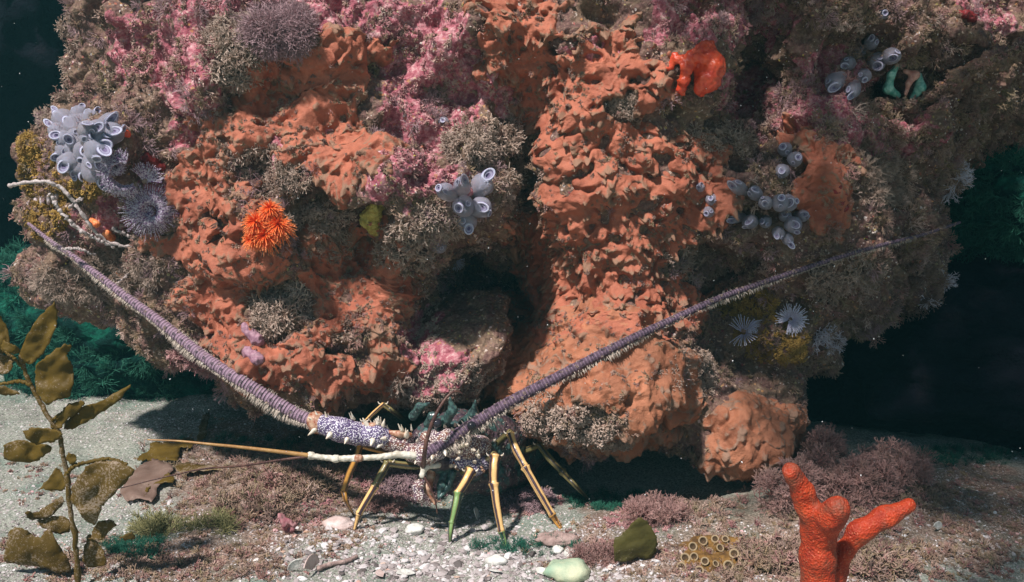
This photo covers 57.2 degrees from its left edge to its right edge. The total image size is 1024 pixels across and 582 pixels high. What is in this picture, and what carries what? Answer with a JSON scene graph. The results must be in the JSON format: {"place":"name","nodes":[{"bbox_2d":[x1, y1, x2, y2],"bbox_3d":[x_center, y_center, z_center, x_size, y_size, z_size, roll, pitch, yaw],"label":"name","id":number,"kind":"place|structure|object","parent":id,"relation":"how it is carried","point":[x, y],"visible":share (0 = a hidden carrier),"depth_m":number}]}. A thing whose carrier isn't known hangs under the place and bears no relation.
{"place":"outdoors","nodes":[
{"label":"outdoors","id":0,"kind":"place"},
{"bbox_2d":[1,2,1021,507],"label":"drifting particles","id":1,"kind":"object","parent":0,"point":[667,204],"visible":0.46,"depth_m":0.93},
{"bbox_2d":[0,375,1023,581],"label":"seabed","id":2,"kind":"structure","parent":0,"point":[675,475],"depth_m":1.30},
{"bbox_2d":[0,0,67,251],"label":"water","id":3,"kind":"structure","parent":2,"relation":"on","point":[32,46],"depth_m":1.98},
{"bbox_2d":[0,302,134,581],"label":"brown kelp","id":4,"kind":"object","parent":2,"relation":"on","point":[93,489],"visible":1,"depth_m":0.97},
{"bbox_2d":[0,244,223,398],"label":"green boulder","id":5,"kind":"object","parent":2,"relation":"on","point":[89,335],"visible":0.05,"depth_m":1.76},
{"bbox_2d":[0,140,1023,401],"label":"green turf","id":6,"kind":"structure","parent":5,"relation":"on","point":[998,224],"depth_m":1.67},
{"bbox_2d":[120,458,172,501],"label":"pink leaf","id":7,"kind":"object","parent":2,"relation":"on","point":[153,468],"visible":0.96,"depth_m":1.31},
{"bbox_2d":[125,507,192,539],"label":"green alga tuft","id":8,"kind":"object","parent":2,"relation":"on","point":[155,523],"visible":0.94,"depth_m":1.15},
{"bbox_2d":[137,412,222,493],"bbox_3d":[-0.515,0.243,1.444,0.118,0.031,0.376,-4,11,-21],"label":"kelp sprig","id":9,"kind":"object","parent":2,"relation":"on","point":[161,451],"visible":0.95,"depth_m":1.45},
{"bbox_2d":[174,505,245,537],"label":"green alga tuft","id":10,"kind":"object","parent":2,"relation":"on","point":[222,520],"visible":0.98,"depth_m":1.15},
{"bbox_2d":[210,458,337,524],"bbox_3d":[-0.310,0.265,1.233,0.147,0.052,0.137,3,10,15],"label":"brown alga mound","id":11,"kind":"object","parent":2,"relation":"on","point":[286,481],"visible":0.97,"depth_m":1.23},
{"bbox_2d":[277,513,296,534],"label":"pink alga sprig","id":12,"kind":"object","parent":2,"relation":"on","point":[288,525],"visible":1,"depth_m":1.14},
{"bbox_2d":[287,559,303,571],"bbox_3d":[-0.243,0.307,1.052,0.023,0.013,0.005,-41,44,-2],"label":"shell","id":13,"kind":"object","parent":2,"relation":"on","point":[295,564],"visible":1,"depth_m":1.05},
{"bbox_2d":[303,553,319,569],"bbox_3d":[-0.225,0.305,1.055,0.006,0.018,0.032,14,4,19],"label":"shell","id":14,"kind":"object","parent":2,"relation":"on","point":[312,561],"visible":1,"depth_m":1.05},
{"bbox_2d":[316,554,357,570],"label":"twig","id":15,"kind":"object","parent":2,"relation":"on","point":[330,564],"visible":1,"depth_m":1.07},
{"bbox_2d":[322,516,353,529],"bbox_3d":[-0.218,0.292,1.178,0.043,0.017,0.028,0,10,0],"label":"pink stone","id":16,"kind":"object","parent":2,"relation":"on","point":[340,522],"visible":0.91,"depth_m":1.17},
{"bbox_2d":[375,569,383,576],"bbox_3d":[-0.150,0.319,1.063,0.011,0.004,0.019,17,3,-22],"label":"shell","id":17,"kind":"object","parent":2,"relation":"on","point":[379,572],"visible":1,"depth_m":1.06},
{"bbox_2d":[351,490,410,513],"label":"red alga bush","id":18,"kind":"object","parent":2,"relation":"on","point":[380,499],"visible":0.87,"depth_m":1.23},
{"bbox_2d":[369,461,447,504],"bbox_3d":[-0.145,0.267,1.311,0.109,0.044,0.109,6,12,32],"label":"purple alga mound","id":19,"kind":"object","parent":2,"relation":"on","point":[401,480],"visible":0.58,"depth_m":1.29},
{"bbox_2d":[405,523,424,534],"bbox_3d":[-0.121,0.297,1.170,0.025,0.015,0.021,0,10,0],"label":"white stone","id":20,"kind":"object","parent":2,"relation":"on","point":[415,528],"visible":1,"depth_m":1.16},
{"bbox_2d":[473,507,478,519],"bbox_3d":[-0.046,0.295,1.240,0.008,0.027,0.015,6,41,30],"label":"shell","id":21,"kind":"object","parent":2,"relation":"on","point":[476,512],"visible":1,"depth_m":1.24},
{"bbox_2d":[27,221,960,544],"bbox_3d":[0.008,0.119,1.389,1.301,0.452,0.532,-4,11,-22],"label":"spiny lobster","id":22,"kind":"object","parent":2,"relation":"on","point":[455,453],"visible":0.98,"depth_m":1.17},
{"bbox_2d":[485,554,507,565],"bbox_3d":[-0.018,0.313,1.091,0.025,0.015,0.019,-4,11,-20],"label":"white stone","id":23,"kind":"object","parent":2,"relation":"on","point":[495,560],"visible":1,"depth_m":1.08},
{"bbox_2d":[0,417,1023,581],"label":"short floor turf","id":24,"kind":"structure","parent":2,"relation":"on","point":[267,537],"depth_m":1.12},
{"bbox_2d":[10,0,1023,469],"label":"boulder","id":25,"kind":"object","parent":2,"relation":"on","point":[808,40],"visible":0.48,"depth_m":1.26},
{"bbox_2d":[31,12,79,127],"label":"hydroid clump","id":26,"kind":"object","parent":25,"relation":"on","point":[69,60],"visible":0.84,"depth_m":1.33},
{"bbox_2d":[15,129,104,242],"bbox_3d":[-0.647,-0.146,1.310,0.056,0.159,0.313,-10,14,-44],"label":"golden zoanthid mat","id":27,"kind":"object","parent":25,"relation":"on","point":[25,154],"visible":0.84,"depth_m":1.30},
{"bbox_2d":[47,195,51,204],"bbox_3d":[-0.642,-0.128,1.305,0.009,0.017,0.014,0,10,0],"label":"bryozoan finger","id":28,"kind":"object","parent":27,"relation":"on","point":[49,199],"visible":0.69,"depth_m":1.30},
{"bbox_2d":[7,179,134,290],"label":"hydroid strands","id":29,"kind":"object","parent":25,"relation":"on","point":[77,207],"visible":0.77,"depth_m":1.21},
{"bbox_2d":[89,217,100,227],"bbox_3d":[-0.552,-0.090,1.240,0.019,0.014,0.010,7,12,34],"label":"sponge nub","id":30,"kind":"object","parent":29,"relation":"attached to","point":[95,222],"visible":0.91,"depth_m":1.24},
{"bbox_2d":[102,230,115,241],"bbox_3d":[-0.540,-0.074,1.259,0.012,0.019,0.029,-1,10,-8],"label":"sponge nub","id":31,"kind":"object","parent":29,"relation":"attached to","point":[109,235],"visible":0.93,"depth_m":1.25},
{"bbox_2d":[43,103,126,190],"bbox_3d":[-0.549,-0.186,1.203,0.067,0.111,0.222,-7,12,-34],"label":"tunicate colony","id":32,"kind":"object","parent":25,"relation":"on","point":[95,140],"visible":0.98,"depth_m":1.18},
{"bbox_2d":[125,129,130,137],"bbox_3d":[-0.477,-0.196,1.158,0.018,0.013,0.010,7,12,34],"label":"sponge nub","id":33,"kind":"object","parent":32,"relation":"attached to","point":[127,133],"visible":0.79,"depth_m":1.15},
{"bbox_2d":[25,236,168,308],"bbox_3d":[-0.561,-0.023,1.300,0.286,0.110,0.099,4,11,24],"label":"hydroid clump","id":34,"kind":"object","parent":25,"relation":"on","point":[72,268],"visible":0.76,"depth_m":1.30},
{"bbox_2d":[95,147,139,199],"bbox_3d":[-0.481,-0.145,1.159,0.044,0.065,0.054,2,10,12],"label":"feather worm","id":35,"kind":"object","parent":25,"relation":"on","point":[110,162],"visible":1,"depth_m":1.14},
{"bbox_2d":[130,161,164,183],"bbox_3d":[-0.463,-0.148,1.194,0.040,0.034,0.045,-4,11,-20],"label":"feather worm","id":36,"kind":"object","parent":25,"relation":"on","point":[145,176],"visible":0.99,"depth_m":1.18},
{"bbox_2d":[140,151,166,171],"bbox_3d":[-0.460,-0.165,1.202,0.037,0.031,0.022,-9,13,-42],"label":"red crust","id":37,"kind":"object","parent":25,"relation":"on","point":[146,157],"visible":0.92,"depth_m":1.19},
{"bbox_2d":[164,344,210,375],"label":"pink alga tuft","id":38,"kind":"object","parent":25,"relation":"on","point":[175,354],"visible":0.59,"depth_m":1.24},
{"bbox_2d":[194,7,271,96],"bbox_3d":[-0.339,-0.295,1.157,0.114,0.109,0.085,0,10,0],"label":"hydroid clump","id":39,"kind":"object","parent":25,"relation":"on","point":[216,29],"visible":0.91,"depth_m":1.14},
{"bbox_2d":[211,141,312,203],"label":"hydroid clump","id":40,"kind":"object","parent":25,"relation":"on","point":[281,171],"visible":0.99,"depth_m":1.16},
{"bbox_2d":[230,0,323,69],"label":"purple alga tuft","id":41,"kind":"object","parent":25,"relation":"on","point":[279,23],"visible":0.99,"depth_m":1.12},
{"bbox_2d":[243,280,316,342],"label":"hydroid clump","id":42,"kind":"object","parent":25,"relation":"on","point":[264,307],"visible":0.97,"depth_m":1.20},
{"bbox_2d":[137,22,426,414],"bbox_3d":[-0.296,-0.083,1.205,0.377,0.511,0.183,0,10,0],"label":"encrusting sponge","id":43,"kind":"object","parent":25,"relation":"on","point":[314,105],"visible":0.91,"depth_m":1.18},
{"bbox_2d":[117,182,179,241],"bbox_3d":[-0.457,-0.101,1.187,0.056,0.077,0.055,4,11,21],"label":"feather worm","id":44,"kind":"object","parent":43,"relation":"on","point":[142,208],"visible":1,"depth_m":1.18},
{"bbox_2d":[241,322,264,346],"bbox_3d":[-0.330,0.055,1.189,0.033,0.030,0.018,4,11,22],"label":"pink lobe","id":45,"kind":"object","parent":43,"relation":"attached to","point":[253,336],"visible":1,"depth_m":1.18},
{"bbox_2d":[241,346,264,365],"bbox_3d":[-0.325,0.081,1.178,0.035,0.023,0.018,9,13,41],"label":"pink lobe","id":46,"kind":"object","parent":43,"relation":"attached to","point":[256,357],"visible":1,"depth_m":1.17},
{"bbox_2d":[241,199,296,255],"bbox_3d":[-0.294,-0.078,1.145,0.068,0.074,0.068,0,10,0],"label":"anemone","id":47,"kind":"object","parent":43,"relation":"attached to","point":[266,225],"visible":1,"depth_m":1.13},
{"bbox_2d":[136,22,427,408],"bbox_3d":[-0.296,-0.083,1.197,0.377,0.509,0.161,0,10,0],"label":"sponge debris","id":48,"kind":"object","parent":43,"relation":"on","point":[346,275],"visible":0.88,"depth_m":1.18},
{"bbox_2d":[287,200,359,263],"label":"hydroid clump","id":49,"kind":"object","parent":25,"relation":"on","point":[312,211],"visible":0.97,"depth_m":1.19},
{"bbox_2d":[326,310,371,353],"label":"hydroid clump","id":50,"kind":"object","parent":25,"relation":"on","point":[348,336],"visible":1,"depth_m":1.21},
{"bbox_2d":[359,204,382,236],"bbox_3d":[-0.178,-0.092,1.191,0.030,0.053,0.067,-3,11,-18],"label":"yellow sponge","id":51,"kind":"object","parent":25,"relation":"on","point":[373,213],"visible":0.91,"depth_m":1.18},
{"bbox_2d":[378,368,447,416],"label":"hydroid clump","id":52,"kind":"object","parent":25,"relation":"on","point":[400,389],"visible":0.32,"depth_m":1.25},
{"bbox_2d":[370,196,464,279],"bbox_3d":[-0.121,-0.068,1.197,0.139,0.119,0.143,0,10,0],"label":"hydroid clump","id":53,"kind":"object","parent":25,"relation":"on","point":[395,253],"visible":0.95,"depth_m":1.16},
{"bbox_2d":[431,240,446,253],"bbox_3d":[-0.098,-0.061,1.241,0.023,0.023,0.031,0,10,0],"label":"tunicate colony","id":54,"kind":"object","parent":25,"relation":"attached to","point":[440,249],"visible":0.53,"depth_m":1.23},
{"bbox_2d":[438,116,449,123],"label":"tunicate colony","id":55,"kind":"object","parent":25,"relation":"on","point":[442,121],"visible":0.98,"depth_m":1.21},
{"bbox_2d":[400,303,506,413],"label":"wedge turf","id":56,"kind":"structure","parent":25,"relation":"on","point":[414,399],"depth_m":1.25},
{"bbox_2d":[405,286,513,407],"bbox_3d":[-0.088,0.078,1.340,0.218,0.112,0.260,-33,26,-3],"label":"rock wedge","id":57,"kind":"object","parent":25,"relation":"on","point":[474,325],"visible":0.66,"depth_m":1.26},
{"bbox_2d":[435,168,494,234],"bbox_3d":[-0.060,-0.108,1.145,0.092,0.082,0.062,-10,14,-44],"label":"tunicate colony","id":58,"kind":"object","parent":25,"relation":"on","point":[467,208],"visible":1,"depth_m":1.15},
{"bbox_2d":[436,112,530,195],"bbox_3d":[-0.013,-0.181,1.230,0.094,0.109,0.172,9,14,43],"label":"hydroid clump","id":59,"kind":"object","parent":25,"relation":"on","point":[450,139],"visible":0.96,"depth_m":1.20},
{"bbox_2d":[0,0,1023,482],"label":"fine turf","id":60,"kind":"structure","parent":25,"relation":"on","point":[434,112],"depth_m":1.27},
{"bbox_2d":[453,258,464,270],"bbox_3d":[-0.086,-0.043,1.450,0.021,0.020,0.044,-2,10,-13],"label":"feather worm","id":61,"kind":"object","parent":60,"relation":"on","point":[457,262],"visible":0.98,"depth_m":1.44},
{"bbox_2d":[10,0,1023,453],"bbox_3d":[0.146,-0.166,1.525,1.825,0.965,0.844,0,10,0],"label":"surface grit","id":62,"kind":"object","parent":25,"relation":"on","point":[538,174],"visible":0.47,"depth_m":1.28},
{"bbox_2d":[58,0,1012,380],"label":"pink turf","id":63,"kind":"structure","parent":25,"relation":"on","point":[422,106],"depth_m":1.21},
{"bbox_2d":[518,391,633,452],"bbox_3d":[0.080,0.173,1.226,0.180,0.107,0.135,4,11,21],"label":"hydroid clump","id":64,"kind":"object","parent":25,"relation":"on","point":[532,425],"visible":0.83,"depth_m":1.18},
{"bbox_2d":[459,282,712,464],"bbox_3d":[0.122,0.126,1.419,0.453,0.362,0.553,0,10,0],"label":"encrusting sponge","id":65,"kind":"object","parent":25,"relation":"attached to","point":[651,403],"visible":0.66,"depth_m":1.20},
{"bbox_2d":[481,304,708,459],"bbox_3d":[0.118,0.146,1.413,0.425,0.323,0.538,0,10,0],"label":"sponge debris","id":66,"kind":"object","parent":65,"relation":"on","point":[595,381],"visible":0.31,"depth_m":1.20},
{"bbox_2d":[461,0,744,349],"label":"encrusting sponge","id":67,"kind":"object","parent":25,"relation":"attached to","point":[576,210],"visible":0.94,"depth_m":1.21},
{"bbox_2d":[479,1,741,348],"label":"sponge debris","id":68,"kind":"object","parent":67,"relation":"on","point":[541,210],"visible":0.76,"depth_m":1.21},
{"bbox_2d":[607,90,638,121],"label":"hydroid clump","id":69,"kind":"object","parent":67,"relation":"attached to","point":[626,99],"visible":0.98,"depth_m":1.18},
{"bbox_2d":[696,182,716,217],"bbox_3d":[0.252,-0.119,1.222,0.032,0.047,0.033,0,10,0],"label":"tunicate colony","id":70,"kind":"object","parent":67,"relation":"attached to","point":[708,211],"visible":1,"depth_m":1.22},
{"bbox_2d":[657,346,718,401],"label":"hydroid clump","id":71,"kind":"object","parent":25,"relation":"on","point":[710,381],"visible":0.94,"depth_m":1.27},
{"bbox_2d":[659,243,728,286],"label":"hydroid clump","id":72,"kind":"object","parent":25,"relation":"on","point":[690,255],"visible":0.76,"depth_m":1.34},
{"bbox_2d":[666,40,725,96],"bbox_3d":[0.228,-0.276,1.165,0.075,0.070,0.039,0,10,0],"label":"lobed sponge","id":73,"kind":"object","parent":25,"relation":"on","point":[704,62],"visible":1,"depth_m":1.15},
{"bbox_2d":[685,118,759,156],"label":"hydroid clump","id":74,"kind":"object","parent":25,"relation":"on","point":[721,131],"visible":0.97,"depth_m":1.24},
{"bbox_2d":[714,288,811,367],"bbox_3d":[0.354,0.051,1.358,0.151,0.122,0.059,7,12,33],"label":"golden zoanthid mat","id":75,"kind":"object","parent":25,"relation":"on","point":[796,346],"visible":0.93,"depth_m":1.34},
{"bbox_2d":[729,314,760,345],"bbox_3d":[0.336,0.055,1.363,0.044,0.045,0.052,0,10,0],"label":"feather worm","id":76,"kind":"object","parent":75,"relation":"on","point":[748,329],"visible":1,"depth_m":1.35},
{"bbox_2d":[775,303,808,336],"bbox_3d":[0.396,0.038,1.347,0.049,0.049,0.050,0,10,0],"label":"feather worm","id":77,"kind":"object","parent":75,"relation":"on","point":[794,318],"visible":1,"depth_m":1.33},
{"bbox_2d":[726,179,809,248],"bbox_3d":[0.329,-0.102,1.240,0.134,0.093,0.068,-2,10,-14],"label":"tunicate colony","id":78,"kind":"object","parent":25,"relation":"on","point":[781,204],"visible":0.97,"depth_m":1.23},
{"bbox_2d":[775,142,802,177],"bbox_3d":[0.369,-0.174,1.250,0.034,0.047,0.068,3,11,18],"label":"tunicate colony","id":79,"kind":"object","parent":25,"relation":"on","point":[794,159],"visible":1,"depth_m":1.25},
{"bbox_2d":[768,112,866,243],"bbox_3d":[0.412,-0.154,1.280,0.123,0.178,0.098,0,10,0],"label":"encrusting sponge","id":80,"kind":"object","parent":25,"relation":"on","point":[823,169],"visible":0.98,"depth_m":1.25},
{"bbox_2d":[812,323,847,357],"bbox_3d":[0.472,0.071,1.385,0.044,0.069,0.126,6,12,33],"label":"feather worm","id":81,"kind":"object","parent":25,"relation":"on","point":[817,340],"visible":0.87,"depth_m":1.35},
{"bbox_2d":[833,185,848,211],"bbox_3d":[0.438,-0.124,1.256,0.025,0.044,0.037,9,14,43],"label":"red crust","id":82,"kind":"object","parent":25,"relation":"on","point":[847,206],"visible":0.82,"depth_m":1.25},
{"bbox_2d":[802,250,889,306],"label":"hydroid clump","id":83,"kind":"object","parent":25,"relation":"on","point":[830,282],"visible":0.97,"depth_m":1.29},
{"bbox_2d":[824,34,900,99],"bbox_3d":[0.495,-0.314,1.313,0.080,0.094,0.152,8,13,40],"label":"tunicate colony","id":84,"kind":"object","parent":25,"relation":"hanging from","point":[834,82],"visible":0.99,"depth_m":1.31},
{"bbox_2d":[877,8,888,18],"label":"tunicate colony","id":85,"kind":"object","parent":25,"relation":"on","point":[884,13],"visible":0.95,"depth_m":1.31},
{"bbox_2d":[857,149,922,211],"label":"hydroid clump","id":86,"kind":"object","parent":25,"relation":"on","point":[891,170],"visible":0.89,"depth_m":1.31},
{"bbox_2d":[814,35,1023,362],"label":"feathery turf","id":87,"kind":"structure","parent":25,"relation":"on","point":[834,122],"depth_m":1.38},
{"bbox_2d":[918,268,958,318],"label":"hydroid clump","id":88,"kind":"object","parent":25,"relation":"on","point":[951,281],"visible":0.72,"depth_m":1.49},
{"bbox_2d":[867,17,1023,115],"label":"oyster","id":89,"kind":"object","parent":25,"relation":"on","point":[990,62],"visible":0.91,"depth_m":1.34},
{"bbox_2d":[941,160,976,204],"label":"hydroid clump","id":90,"kind":"object","parent":25,"relation":"on","point":[965,173],"visible":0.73,"depth_m":1.50},
{"bbox_2d":[956,9,977,22],"bbox_3d":[0.660,-0.399,1.363,0.036,0.022,0.018,-3,10,-17],"label":"red crust","id":91,"kind":"object","parent":25,"relation":"on","point":[969,16],"visible":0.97,"depth_m":1.36},
{"bbox_2d":[14,495,1021,581],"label":"coarse gravel","id":92,"kind":"structure","parent":2,"relation":"on","point":[457,561],"depth_m":1.09},
{"bbox_2d":[396,568,414,574],"bbox_3d":[-0.121,0.320,1.068,0.023,0.004,0.013,7,32,-21],"label":"shell","id":93,"kind":"object","parent":92,"relation":"on","point":[402,571],"visible":1,"depth_m":1.07},
{"bbox_2d":[536,567,544,574],"bbox_3d":[0.033,0.318,1.069,0.011,0.004,0.019,-37,25,-20],"label":"shell","id":94,"kind":"object","parent":92,"relation":"on","point":[539,570],"visible":1,"depth_m":1.07},
{"bbox_2d":[613,517,657,561],"bbox_3d":[0.139,0.279,1.053,0.051,0.056,0.010,0,10,0],"label":"stone","id":95,"kind":"object","parent":92,"relation":"on","point":[637,538],"visible":1,"depth_m":1.05},
{"bbox_2d":[500,485,557,513],"bbox_3d":[0.022,0.283,1.272,0.085,0.028,0.112,0,10,0],"label":"purple alga mound","id":96,"kind":"object","parent":2,"relation":"on","point":[526,498],"visible":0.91,"depth_m":1.26},
{"bbox_2d":[535,531,578,546],"bbox_3d":[0.053,0.296,1.122,0.053,0.015,0.029,0,10,0],"label":"flat stone","id":97,"kind":"object","parent":2,"relation":"on","point":[552,540],"visible":1,"depth_m":1.11},
{"bbox_2d":[552,545,563,553],"bbox_3d":[0.053,0.305,1.106,0.013,0.010,0.013,6,12,31],"label":"white stone","id":98,"kind":"object","parent":2,"relation":"on","point":[555,548],"visible":1,"depth_m":1.10},
{"bbox_2d":[98,430,1023,559],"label":"green floor turf","id":99,"kind":"structure","parent":2,"relation":"on","point":[119,546],"depth_m":1.27},
{"bbox_2d":[542,558,590,581],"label":"green stone","id":100,"kind":"object","parent":2,"relation":"on","point":[569,570],"visible":1,"depth_m":1.05},
{"bbox_2d":[564,548,574,557],"bbox_3d":[0.069,0.307,1.096,0.016,0.013,0.015,-7,12,-36],"label":"white stone","id":101,"kind":"object","parent":2,"relation":"on","point":[565,553],"visible":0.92,"depth_m":1.09},
{"bbox_2d":[271,452,911,537],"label":"pink floor turf","id":102,"kind":"structure","parent":2,"relation":"on","point":[522,514],"depth_m":1.21},
{"bbox_2d":[565,534,622,569],"bbox_3d":[0.096,0.304,1.080,0.071,0.043,0.053,9,13,41],"label":"brown alga mound","id":103,"kind":"object","parent":2,"relation":"on","point":[603,552],"visible":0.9,"depth_m":1.08},
{"bbox_2d":[616,490,695,530],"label":"red alga bush","id":104,"kind":"object","parent":2,"relation":"on","point":[671,509],"visible":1,"depth_m":1.14},
{"bbox_2d":[676,534,757,572],"bbox_3d":[0.231,0.312,1.077,0.108,0.053,0.076,0,10,0],"label":"zoanthid colony","id":105,"kind":"object","parent":2,"relation":"on","point":[706,560],"visible":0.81,"depth_m":1.06},
{"bbox_2d":[696,389,810,482],"bbox_3d":[0.364,0.193,1.456,0.176,0.165,0.450,1,10,8],"label":"boulder","id":106,"kind":"object","parent":2,"relation":"on","point":[751,431],"visible":0.84,"depth_m":1.26},
{"bbox_2d":[750,422,850,517],"bbox_3d":[0.395,0.233,1.280,0.107,0.091,0.342,5,11,26],"label":"red alga bush","id":107,"kind":"object","parent":2,"relation":"on","point":[815,448],"visible":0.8,"depth_m":1.20},
{"bbox_2d":[727,526,922,581],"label":"brown alga mound","id":108,"kind":"object","parent":2,"relation":"on","point":[770,552],"visible":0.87,"depth_m":1.05},
{"bbox_2d":[782,462,915,581],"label":"finger sponge","id":109,"kind":"object","parent":2,"relation":"on","point":[824,555],"visible":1,"depth_m":0.82},
{"bbox_2d":[812,435,937,510],"bbox_3d":[0.497,0.235,1.250,0.129,0.099,0.287,8,13,37],"label":"red alga bush","id":110,"kind":"object","parent":2,"relation":"on","point":[877,467],"visible":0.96,"depth_m":1.19},
{"bbox_2d":[806,250,1023,452],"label":"dark boulder","id":111,"kind":"object","parent":2,"relation":"on","point":[922,376],"visible":0.36,"depth_m":1.46},
{"bbox_2d":[944,146,1023,257],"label":"green boulder","id":112,"kind":"object","parent":111,"relation":"on","point":[1001,182],"visible":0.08,"depth_m":1.60},
{"bbox_2d":[933,521,942,529],"bbox_3d":[0.517,0.284,1.138,0.019,0.010,0.004,18,10,-31],"label":"shell","id":113,"kind":"object","parent":2,"relation":"on","point":[937,525],"visible":1,"depth_m":1.14},
{"bbox_2d":[0,387,1023,581],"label":"gravel","id":114,"kind":"structure","parent":0,"point":[380,524],"depth_m":1.16}
]}

